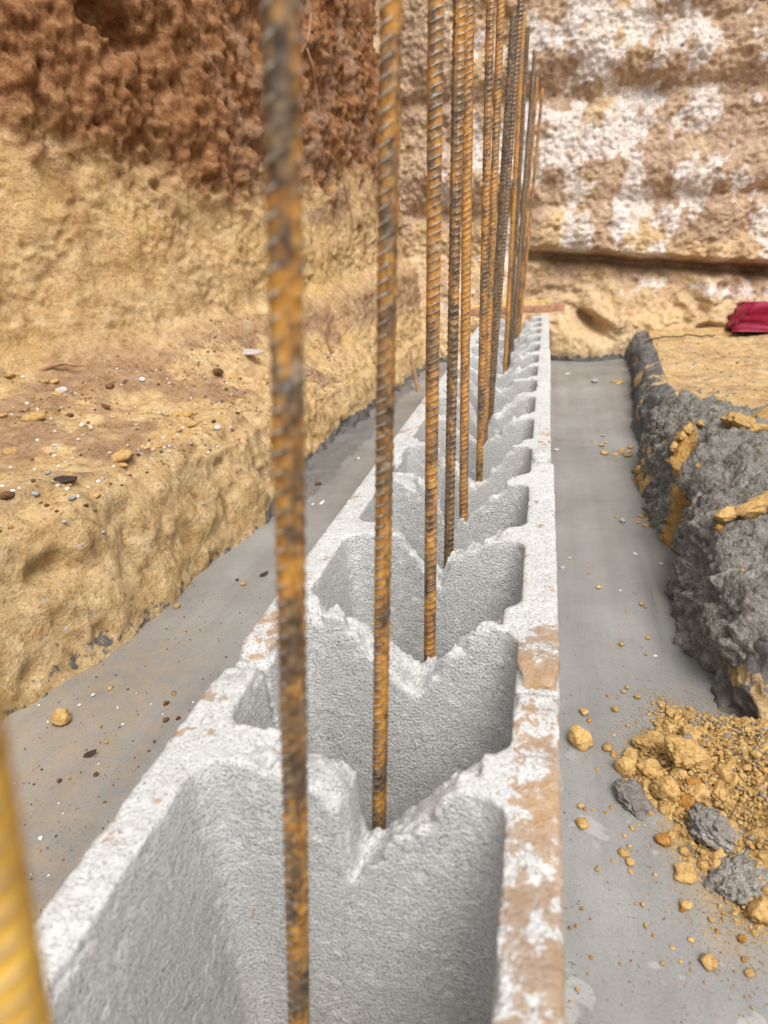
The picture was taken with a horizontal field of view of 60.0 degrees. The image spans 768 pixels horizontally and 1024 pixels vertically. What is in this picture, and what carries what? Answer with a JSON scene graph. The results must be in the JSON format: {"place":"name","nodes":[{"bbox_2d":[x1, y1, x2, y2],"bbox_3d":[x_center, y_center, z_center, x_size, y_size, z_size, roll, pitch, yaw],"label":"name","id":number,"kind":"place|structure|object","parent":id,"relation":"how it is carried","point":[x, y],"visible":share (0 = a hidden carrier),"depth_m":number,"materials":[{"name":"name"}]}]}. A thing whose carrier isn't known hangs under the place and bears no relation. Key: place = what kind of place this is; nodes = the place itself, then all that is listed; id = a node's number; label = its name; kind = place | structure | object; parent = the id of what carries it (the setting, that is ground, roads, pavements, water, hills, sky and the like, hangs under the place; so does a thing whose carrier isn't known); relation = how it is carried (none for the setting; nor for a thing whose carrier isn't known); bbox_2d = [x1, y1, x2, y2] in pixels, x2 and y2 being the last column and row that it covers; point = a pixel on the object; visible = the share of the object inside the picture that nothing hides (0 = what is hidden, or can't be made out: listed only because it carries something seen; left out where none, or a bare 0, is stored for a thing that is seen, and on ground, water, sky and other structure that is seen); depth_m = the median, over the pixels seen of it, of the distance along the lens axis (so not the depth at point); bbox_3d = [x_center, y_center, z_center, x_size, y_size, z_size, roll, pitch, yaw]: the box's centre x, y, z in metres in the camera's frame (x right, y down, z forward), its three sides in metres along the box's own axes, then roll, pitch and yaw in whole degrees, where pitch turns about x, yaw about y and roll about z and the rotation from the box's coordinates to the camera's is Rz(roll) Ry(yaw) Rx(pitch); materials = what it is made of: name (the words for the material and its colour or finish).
{"place":"outdoors","nodes":[
{"label":"outdoors","id":0,"kind":"place"},
{"bbox_2d":[0,0,425,717],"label":"clay bank","id":1,"kind":"structure","parent":0,"point":[132,190],"depth_m":1.30,"materials":[{"name":"soil"}]},
{"bbox_2d":[0,491,14,499],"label":"soil clod","id":2,"kind":"object","parent":1,"relation":"on","point":[5,495],"visible":1,"depth_m":0.70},
{"bbox_2d":[4,373,15,378],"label":"clay clod","id":3,"kind":"object","parent":1,"relation":"on","point":[9,375],"visible":1,"depth_m":1.23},
{"bbox_2d":[2,447,18,454],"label":"clay clod","id":4,"kind":"object","parent":1,"relation":"on","point":[9,451],"visible":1,"depth_m":0.91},
{"bbox_2d":[20,410,46,421],"bbox_3d":[-0.558,-0.152,1.063,0.039,0.016,0.035,-4,22,-2],"label":"clay clod","id":5,"kind":"object","parent":1,"relation":"on","point":[40,415],"visible":1,"depth_m":1.05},
{"bbox_2d":[51,391,61,395],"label":"clay clod","id":6,"kind":"object","parent":1,"relation":"on","point":[54,393],"visible":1,"depth_m":1.18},
{"bbox_2d":[55,387,67,392],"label":"stone","id":7,"kind":"object","parent":1,"relation":"on","point":[62,389],"visible":1,"depth_m":1.18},
{"bbox_2d":[40,361,83,370],"bbox_3d":[-0.624,-0.271,1.272,0.103,0.030,0.014,-6,22,-6],"label":"root","id":8,"kind":"object","parent":1,"relation":"on","point":[50,366],"visible":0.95,"depth_m":1.27,"materials":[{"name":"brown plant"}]},
{"bbox_2d":[53,476,76,483],"bbox_3d":[-0.371,-0.038,0.775,0.027,0.005,0.012,-1,44,-10],"label":"bark chip","id":9,"kind":"object","parent":1,"relation":"on","point":[64,479],"visible":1,"depth_m":0.77,"materials":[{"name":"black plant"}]},
{"bbox_2d":[64,472,74,475],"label":"clay clod","id":10,"kind":"object","parent":1,"relation":"on","point":[69,473],"visible":0.78,"depth_m":0.80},
{"bbox_2d":[105,383,113,388],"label":"soil clod","id":11,"kind":"object","parent":1,"relation":"on","point":[109,386],"visible":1,"depth_m":1.25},
{"bbox_2d":[111,449,133,462],"bbox_3d":[-0.339,-0.072,0.862,0.028,0.015,0.030,-19,27,-5],"label":"clay clod","id":12,"kind":"object","parent":1,"relation":"on","point":[121,455],"visible":1,"depth_m":0.85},
{"bbox_2d":[118,462,127,467],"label":"clay clod","id":13,"kind":"object","parent":1,"relation":"on","point":[122,464],"visible":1,"depth_m":0.85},
{"bbox_2d":[169,411,193,416],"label":"clay clod","id":14,"kind":"object","parent":1,"relation":"on","point":[185,413],"visible":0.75,"depth_m":1.15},
{"bbox_2d":[0,297,371,532],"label":"soil crumbs","id":15,"kind":"object","parent":1,"relation":"on","point":[81,454],"visible":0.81,"depth_m":1.26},
{"bbox_2d":[0,293,375,528],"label":"clay crumbs","id":16,"kind":"object","parent":1,"relation":"on","point":[106,483],"visible":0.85,"depth_m":1.26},
{"bbox_2d":[183,420,198,426],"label":"clay clod","id":17,"kind":"object","parent":1,"relation":"on","point":[189,423],"visible":1,"depth_m":1.08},
{"bbox_2d":[10,293,373,496],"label":"white gravel","id":18,"kind":"structure","parent":1,"relation":"on","point":[109,452],"depth_m":1.26,"materials":[{"name":"gravel"}]},
{"bbox_2d":[212,368,223,375],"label":"soil clod","id":19,"kind":"object","parent":1,"relation":"on","point":[218,371],"visible":1,"depth_m":1.39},
{"bbox_2d":[243,349,264,354],"bbox_3d":[-0.311,-0.365,1.515,0.086,0.008,0.027,4,43,9],"label":"tin shard","id":20,"kind":"object","parent":1,"relation":"on","point":[251,351],"visible":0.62,"depth_m":1.51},
{"bbox_2d":[301,13,311,54],"bbox_3d":[-0.205,-1.285,1.788,0.030,0.112,0.094,2,23,13],"label":"root","id":21,"kind":"object","parent":1,"relation":"on","point":[304,46],"visible":0.98,"depth_m":1.77,"materials":[{"name":"beige plant"}]},
{"bbox_2d":[306,48,319,112],"bbox_3d":[-0.191,-1.168,1.805,0.013,0.148,0.037,6,24,23],"label":"root","id":22,"kind":"object","parent":1,"relation":"hanging from","point":[308,53],"visible":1,"depth_m":1.80,"materials":[{"name":"brown plant"}]},
{"bbox_2d":[310,34,323,50],"bbox_3d":[-0.177,-1.270,1.800,0.022,0.058,0.100,2,23,13],"label":"root","id":23,"kind":"object","parent":1,"relation":"on","point":[315,43],"visible":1,"depth_m":1.77,"materials":[{"name":"brown plant"}]},
{"bbox_2d":[327,312,334,353],"bbox_3d":[-0.137,-0.462,1.729,0.028,0.111,0.010,2,23,13],"label":"twig","id":24,"kind":"object","parent":1,"relation":"on","point":[328,324],"visible":0.99,"depth_m":1.73,"materials":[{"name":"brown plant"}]},
{"bbox_2d":[343,181,353,232],"bbox_3d":[-0.110,-0.936,2.050,0.024,0.151,0.008,-9,22,-12],"label":"root","id":25,"kind":"object","parent":1,"relation":"hanging from","point":[349,205],"visible":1,"depth_m":2.05,"materials":[{"name":"brown plant"}]},
{"bbox_2d":[5,359,767,1023],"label":"footing","id":26,"kind":"object","parent":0,"point":[593,487],"visible":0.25,"depth_m":0.65,"materials":[{"name":"grey concrete"}]},
{"bbox_2d":[0,693,52,1023],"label":"rebar","id":27,"kind":"object","parent":26,"relation":"on","point":[24,997],"visible":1,"depth_m":0.08,"materials":[{"name":"metal"}]},
{"bbox_2d":[50,708,70,725],"bbox_3d":[-0.314,0.199,0.644,0.018,0.015,0.021,-8,28,-35],"label":"clay clod","id":28,"kind":"object","parent":26,"relation":"on","point":[60,716],"visible":1,"depth_m":0.64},
{"bbox_2d":[83,749,96,756],"bbox_3d":[-0.265,0.217,0.599,0.012,0.005,0.005,-4,22,0],"label":"dead leaf","id":29,"kind":"object","parent":26,"relation":"on","point":[90,753],"visible":1,"depth_m":0.60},
{"bbox_2d":[17,569,271,918],"bbox_3d":[-0.214,0.191,0.662,0.250,0.002,0.501,2,23,13],"label":"soil grit","id":30,"kind":"object","parent":26,"relation":"on","point":[119,727],"visible":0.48,"depth_m":0.63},
{"bbox_2d":[259,0,309,1023],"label":"rebar","id":31,"kind":"object","parent":26,"relation":"on","point":[280,43],"visible":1,"depth_m":0.16,"materials":[{"name":"metal"}]},
{"bbox_2d":[36,667,564,1023],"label":"concrete block","id":32,"kind":"structure","parent":26,"relation":"on","point":[440,904],"depth_m":0.32,"materials":[{"name":"concrete"}]},
{"bbox_2d":[371,0,403,829],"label":"rebar","id":33,"kind":"object","parent":26,"relation":"on","point":[391,42],"visible":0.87,"depth_m":0.27,"materials":[{"name":"metal"}]},
{"bbox_2d":[236,460,559,829],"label":"concrete block","id":34,"kind":"structure","parent":26,"relation":"on","point":[451,702],"depth_m":0.46,"materials":[{"name":"concrete"}]},
{"bbox_2d":[408,347,420,391],"bbox_3d":[0.092,-0.413,1.984,0.014,0.145,0.090,-10,23,-15],"label":"stake","id":35,"kind":"object","parent":26,"relation":"on","point":[417,385],"visible":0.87,"depth_m":1.98,"materials":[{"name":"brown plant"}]},
{"bbox_2d":[424,0,443,661],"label":"rebar","id":36,"kind":"object","parent":26,"relation":"on","point":[435,38],"visible":0.83,"depth_m":0.42,"materials":[{"name":"metal"}]},
{"bbox_2d":[443,0,465,567],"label":"rebar","id":37,"kind":"object","parent":26,"relation":"on","point":[458,64],"visible":0.75,"depth_m":0.52,"materials":[{"name":"metal"}]},
{"bbox_2d":[459,0,474,520],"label":"rebar","id":38,"kind":"object","parent":26,"relation":"on","point":[467,165],"visible":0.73,"depth_m":0.64,"materials":[{"name":"metal"}]},
{"bbox_2d":[393,387,550,526],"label":"concrete block","id":39,"kind":"structure","parent":26,"relation":"on","point":[518,442],"depth_m":0.87,"materials":[{"name":"concrete"}]},
{"bbox_2d":[476,0,494,481],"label":"rebar","id":40,"kind":"object","parent":26,"relation":"on","point":[488,67],"visible":0.81,"depth_m":0.78,"materials":[{"name":"metal"}]},
{"bbox_2d":[483,0,504,443],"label":"rebar","id":41,"kind":"object","parent":26,"relation":"on","point":[500,15],"visible":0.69,"depth_m":0.87,"materials":[{"name":"metal"}]},
{"bbox_2d":[439,349,550,415],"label":"concrete block","id":42,"kind":"structure","parent":26,"relation":"on","point":[528,372],"depth_m":1.22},
{"bbox_2d":[488,15,516,422],"bbox_3d":[0.169,-0.338,1.004,0.010,0.677,0.012,2,23,5],"label":"rebar","id":43,"kind":"object","parent":26,"relation":"on","point":[507,109],"visible":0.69,"depth_m":0.94,"materials":[{"name":"metal"}]},
{"bbox_2d":[490,0,523,418],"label":"rebar","id":44,"kind":"object","parent":26,"relation":"on","point":[520,8],"visible":0.52,"depth_m":0.98,"materials":[{"name":"metal"}]},
{"bbox_2d":[470,325,549,373],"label":"concrete block","id":45,"kind":"structure","parent":26,"relation":"on","point":[532,339],"depth_m":1.60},
{"bbox_2d":[502,12,526,373],"bbox_3d":[0.257,-0.536,1.344,0.013,0.780,0.010,11,25,26],"label":"rebar","id":46,"kind":"object","parent":26,"relation":"on","point":[514,195],"visible":0.78,"depth_m":1.30,"materials":[{"name":"metal"}]},
{"bbox_2d":[507,26,529,369],"bbox_3d":[0.293,-0.604,1.484,0.010,0.796,0.011,-5,23,-11],"label":"rebar","id":47,"kind":"object","parent":26,"relation":"on","point":[525,71],"visible":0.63,"depth_m":1.44,"materials":[{"name":"metal"}]},
{"bbox_2d":[511,50,536,351],"bbox_3d":[0.332,-0.655,1.620,0.010,0.785,0.011,-8,24,-20],"label":"rebar","id":48,"kind":"object","parent":26,"relation":"on","point":[532,80],"visible":0.79,"depth_m":1.57,"materials":[{"name":"metal"}]},
{"bbox_2d":[499,314,548,343],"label":"concrete block","id":49,"kind":"structure","parent":26,"relation":"on","point":[538,321],"depth_m":1.89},
{"bbox_2d":[470,303,564,315],"bbox_3d":[0.402,-0.624,2.055,0.300,0.022,0.037,1,22,12],"label":"timber board","id":50,"kind":"object","parent":49,"relation":"on","point":[538,308],"visible":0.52,"depth_m":2.03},
{"bbox_2d":[471,299,549,306],"bbox_3d":[0.389,-0.646,2.061,0.240,0.016,0.006,3,23,15],"label":"string line","id":51,"kind":"object","parent":50,"relation":"on","point":[524,302],"visible":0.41,"depth_m":2.04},
{"bbox_2d":[515,77,538,338],"bbox_3d":[0.379,-0.724,1.802,0.011,0.772,0.010,-2,23,-6],"label":"rebar","id":52,"kind":"object","parent":26,"relation":"on","point":[527,199],"visible":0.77,"depth_m":1.76,"materials":[{"name":"metal"}]},
{"bbox_2d":[518,89,543,335],"bbox_3d":[0.402,-0.743,1.866,0.011,0.758,0.011,18,28,34],"label":"rebar","id":53,"kind":"object","parent":26,"relation":"on","point":[532,197],"visible":0.84,"depth_m":1.82,"materials":[{"name":"metal"}]},
{"bbox_2d":[568,724,592,750],"bbox_3d":[0.172,0.196,0.579,0.022,0.019,0.024,11,25,3],"label":"clay clod","id":54,"kind":"object","parent":26,"relation":"on","point":[580,738],"visible":1,"depth_m":0.57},
{"bbox_2d":[575,817,587,829],"bbox_3d":[0.148,0.233,0.499,0.010,0.008,0.011,-3,29,24],"label":"clay clod","id":55,"kind":"object","parent":26,"relation":"on","point":[581,823],"visible":1,"depth_m":0.50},
{"bbox_2d":[580,707,588,715],"bbox_3d":[0.185,0.184,0.615,0.009,0.006,0.010,10,38,23],"label":"clay crumb","id":56,"kind":"object","parent":26,"relation":"on","point":[584,711],"visible":1,"depth_m":0.61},
{"bbox_2d":[602,742,611,751],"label":"clay clod","id":57,"kind":"object","parent":26,"relation":"on","point":[606,747],"visible":1,"depth_m":0.57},
{"bbox_2d":[611,750,617,757],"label":"clay clod","id":58,"kind":"object","parent":26,"relation":"on","point":[614,753],"visible":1,"depth_m":0.56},
{"bbox_2d":[618,848,629,857],"bbox_3d":[0.171,0.243,0.474,0.009,0.005,0.007,7,37,32],"label":"clay crumb","id":59,"kind":"object","parent":26,"relation":"on","point":[623,853],"visible":1,"depth_m":0.47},
{"bbox_2d":[614,755,637,777],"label":"clay lump","id":60,"kind":"object","parent":26,"relation":"on","point":[626,766],"visible":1,"depth_m":0.54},
{"bbox_2d":[626,857,634,866],"bbox_3d":[0.172,0.246,0.467,0.006,0.005,0.008,4,11,-14],"label":"clay crumb","id":61,"kind":"object","parent":26,"relation":"on","point":[630,862],"visible":1,"depth_m":0.47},
{"bbox_2d":[613,777,655,820],"bbox_3d":[0.194,0.223,0.517,0.028,0.015,0.040,1,32,-15],"label":"concrete lump","id":62,"kind":"object","parent":26,"relation":"on","point":[630,794],"visible":1,"depth_m":0.51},
{"bbox_2d":[560,605,743,1023],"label":"clay grit","id":63,"kind":"object","parent":26,"relation":"on","point":[620,963],"visible":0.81,"depth_m":0.45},
{"bbox_2d":[653,721,661,726],"bbox_3d":[0.245,0.190,0.594,0.009,0.005,0.007,7,22,37],"label":"clay crumb","id":64,"kind":"object","parent":26,"relation":"on","point":[657,723],"visible":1,"depth_m":0.59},
{"bbox_2d":[654,832,671,846],"bbox_3d":[0.202,0.236,0.481,0.012,0.007,0.011,0,22,8],"label":"clay clod","id":65,"kind":"object","parent":26,"relation":"on","point":[663,839],"visible":1,"depth_m":0.48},
{"bbox_2d":[668,830,675,839],"bbox_3d":[0.210,0.235,0.486,0.006,0.004,0.006,-16,22,5],"label":"clay crumb","id":66,"kind":"object","parent":26,"relation":"on","point":[672,835],"visible":1,"depth_m":0.48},
{"bbox_2d":[583,669,767,1022],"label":"clay dust","id":67,"kind":"object","parent":26,"relation":"on","point":[677,850],"visible":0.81,"depth_m":0.47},
{"bbox_2d":[673,862,697,883],"bbox_3d":[0.206,0.246,0.456,0.015,0.007,0.017,4,23,18],"label":"clay clod","id":68,"kind":"object","parent":26,"relation":"on","point":[684,872],"visible":1,"depth_m":0.45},
{"bbox_2d":[679,900,692,910],"bbox_3d":[0.197,0.257,0.434,0.009,0.007,0.007,-3,34,-5],"label":"clay crumb","id":69,"kind":"object","parent":26,"relation":"on","point":[686,905],"visible":1,"depth_m":0.43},
{"bbox_2d":[611,675,767,1021],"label":"clay grit","id":70,"kind":"object","parent":26,"relation":"on","point":[735,971],"visible":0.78,"depth_m":0.42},
{"bbox_2d":[630,390,767,683],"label":"concrete spill","id":71,"kind":"object","parent":26,"relation":"on","point":[719,614],"visible":0.82,"depth_m":0.75,"materials":[{"name":"concrete"}]},
{"bbox_2d":[670,441,677,452],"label":"clay lump","id":72,"kind":"object","parent":71,"relation":"on","point":[674,446],"visible":1,"depth_m":0.95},
{"bbox_2d":[677,431,686,439],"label":"clay lump","id":73,"kind":"object","parent":71,"relation":"on","point":[682,435],"visible":1,"depth_m":0.95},
{"bbox_2d":[681,423,693,434],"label":"clay lump","id":74,"kind":"object","parent":71,"relation":"on","point":[687,429],"visible":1,"depth_m":0.96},
{"bbox_2d":[714,523,723,530],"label":"pebble","id":75,"kind":"object","parent":71,"relation":"on","point":[718,527],"visible":1,"depth_m":0.69,"materials":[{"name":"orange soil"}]},
{"bbox_2d":[714,506,737,523],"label":"clay lump","id":76,"kind":"object","parent":71,"relation":"on","point":[725,515],"visible":1,"depth_m":0.69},
{"bbox_2d":[720,411,756,428],"bbox_3d":[0.481,-0.121,0.903,0.050,0.030,0.031,1,10,-17],"label":"clay lump","id":77,"kind":"object","parent":71,"relation":"on","point":[738,420],"visible":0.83,"depth_m":0.90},
{"bbox_2d":[734,499,766,519],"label":"clay lump","id":78,"kind":"object","parent":71,"relation":"on","point":[755,508],"visible":1,"depth_m":0.68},
{"bbox_2d":[745,491,767,507],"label":"clay lump","id":79,"kind":"object","parent":71,"relation":"on","point":[763,497],"visible":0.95,"depth_m":0.69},
{"bbox_2d":[748,423,767,432],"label":"clay lump","id":80,"kind":"object","parent":71,"relation":"on","point":[756,427],"visible":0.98,"depth_m":0.89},
{"bbox_2d":[752,406,767,421],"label":"clay lump","id":81,"kind":"object","parent":71,"relation":"on","point":[762,413],"visible":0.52,"depth_m":0.94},
{"bbox_2d":[637,712,767,913],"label":"clay heap","id":82,"kind":"object","parent":26,"relation":"on","point":[701,789],"visible":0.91,"depth_m":0.50,"materials":[{"name":"soil"}]},
{"bbox_2d":[621,747,638,761],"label":"clay lump","id":83,"kind":"object","parent":82,"relation":"on","point":[631,752],"visible":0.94,"depth_m":0.56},
{"bbox_2d":[630,733,656,750],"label":"clay lump","id":84,"kind":"object","parent":82,"relation":"on","point":[641,741],"visible":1,"depth_m":0.56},
{"bbox_2d":[637,757,662,779],"bbox_3d":[0.215,0.207,0.536,0.020,0.013,0.020,-9,36,-21],"label":"clay lump","id":85,"kind":"object","parent":82,"relation":"on","point":[649,767],"visible":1,"depth_m":0.53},
{"bbox_2d":[646,730,661,736],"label":"clay lump","id":86,"kind":"object","parent":82,"relation":"on","point":[655,733],"visible":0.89,"depth_m":0.58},
{"bbox_2d":[650,735,666,755],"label":"clay lump","id":87,"kind":"object","parent":82,"relation":"on","point":[657,745],"visible":0.55,"depth_m":0.55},
{"bbox_2d":[649,775,680,803],"bbox_3d":[0.219,0.213,0.515,0.020,0.018,0.023,-35,28,-32],"label":"clay lump","id":88,"kind":"object","parent":82,"relation":"on","point":[666,788],"visible":1,"depth_m":0.51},
{"bbox_2d":[662,722,677,733],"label":"clay lump","id":89,"kind":"object","parent":82,"relation":"on","point":[668,726],"visible":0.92,"depth_m":0.58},
{"bbox_2d":[678,794,694,808],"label":"clay lump","id":90,"kind":"object","parent":82,"relation":"on","point":[683,801],"visible":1,"depth_m":0.50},
{"bbox_2d":[664,734,711,768],"bbox_3d":[0.241,0.190,0.530,0.033,0.024,0.032,-7,22,-9],"label":"clay lump","id":91,"kind":"object","parent":82,"relation":"on","point":[686,753],"visible":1,"depth_m":0.52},
{"bbox_2d":[681,710,696,721],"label":"clay lump","id":92,"kind":"object","parent":82,"relation":"on","point":[687,715],"visible":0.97,"depth_m":0.59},
{"bbox_2d":[681,725,701,744],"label":"clay lump","id":93,"kind":"object","parent":82,"relation":"on","point":[694,732],"visible":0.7,"depth_m":0.56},
{"bbox_2d":[686,777,704,785],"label":"clay lump","id":94,"kind":"object","parent":82,"relation":"on","point":[691,781],"visible":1,"depth_m":0.51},
{"bbox_2d":[624,696,767,941],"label":"clay crumbs","id":95,"kind":"object","parent":82,"relation":"on","point":[704,861],"visible":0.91,"depth_m":0.51,"materials":[{"name":"soil"}]},
{"bbox_2d":[630,700,767,918],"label":"cement crumbs","id":96,"kind":"object","parent":82,"relation":"on","point":[728,735],"visible":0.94,"depth_m":0.53,"materials":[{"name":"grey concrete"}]},
{"bbox_2d":[700,876,715,892],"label":"concrete lump","id":97,"kind":"object","parent":82,"relation":"on","point":[705,883],"visible":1,"depth_m":0.45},
{"bbox_2d":[710,779,730,808],"bbox_3d":[0.256,0.213,0.500,0.021,0.014,0.023,-18,26,-31],"label":"clay lump","id":98,"kind":"object","parent":82,"relation":"on","point":[720,791],"visible":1,"depth_m":0.50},
{"bbox_2d":[714,764,748,792],"bbox_3d":[0.269,0.207,0.509,0.028,0.017,0.037,-8,28,-40],"label":"clay lump","id":99,"kind":"object","parent":82,"relation":"on","point":[723,772],"visible":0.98,"depth_m":0.51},
{"bbox_2d":[746,895,767,924],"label":"clay lump","id":100,"kind":"object","parent":82,"relation":"on","point":[757,910],"visible":1,"depth_m":0.42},
{"bbox_2d":[699,953,717,971],"bbox_3d":[0.195,0.270,0.399,0.009,0.009,0.011,-16,13,-15],"label":"clay clod","id":101,"kind":"object","parent":26,"relation":"on","point":[709,961],"visible":1,"depth_m":0.40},
{"bbox_2d":[686,802,746,855],"bbox_3d":[0.244,0.229,0.475,0.056,0.023,0.042,19,21,30],"label":"concrete lump","id":102,"kind":"object","parent":26,"relation":"on","point":[711,828],"visible":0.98,"depth_m":0.47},
{"bbox_2d":[707,847,767,904],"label":"concrete lump","id":103,"kind":"object","parent":26,"relation":"on","point":[735,879],"visible":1,"depth_m":0.44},
{"bbox_2d":[737,933,746,943],"bbox_3d":[0.222,0.265,0.413,0.006,0.004,0.005,-4,21,-35],"label":"clay crumb","id":104,"kind":"object","parent":26,"relation":"on","point":[742,938],"visible":1,"depth_m":0.41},
{"bbox_2d":[744,968,754,977],"bbox_3d":[0.216,0.273,0.394,0.006,0.004,0.006,-8,20,16],"label":"clay crumb","id":105,"kind":"object","parent":26,"relation":"on","point":[749,972],"visible":1,"depth_m":0.39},
{"bbox_2d":[373,0,767,362],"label":"earth wall","id":106,"kind":"structure","parent":0,"point":[650,207],"depth_m":2.19,"materials":[{"name":"soil"}]},
{"bbox_2d":[624,327,767,719],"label":"clay ledge","id":107,"kind":"object","parent":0,"point":[741,691],"visible":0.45,"depth_m":1.48,"materials":[{"name":"soil"}]},
{"bbox_2d":[644,334,715,342],"bbox_3d":[0.899,-0.528,2.022,0.202,0.028,0.035,3,23,16],"label":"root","id":108,"kind":"object","parent":107,"relation":"on","point":[680,336],"visible":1,"depth_m":2.00,"materials":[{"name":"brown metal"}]},
{"bbox_2d":[631,335,767,681],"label":"clay crumbs","id":109,"kind":"object","parent":107,"relation":"on","point":[697,465],"visible":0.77,"depth_m":1.47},
{"bbox_2d":[696,420,703,427],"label":"clay lump","id":110,"kind":"object","parent":107,"relation":"on","point":[699,423],"visible":1,"depth_m":0.98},
{"bbox_2d":[634,333,766,436],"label":"cement crumbs","id":111,"kind":"object","parent":107,"relation":"on","point":[675,390],"visible":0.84,"depth_m":1.61,"materials":[{"name":"concrete"}]},
{"bbox_2d":[725,301,767,331],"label":"plastic bag","id":112,"kind":"object","parent":107,"relation":"on","point":[745,316],"visible":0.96,"depth_m":2.05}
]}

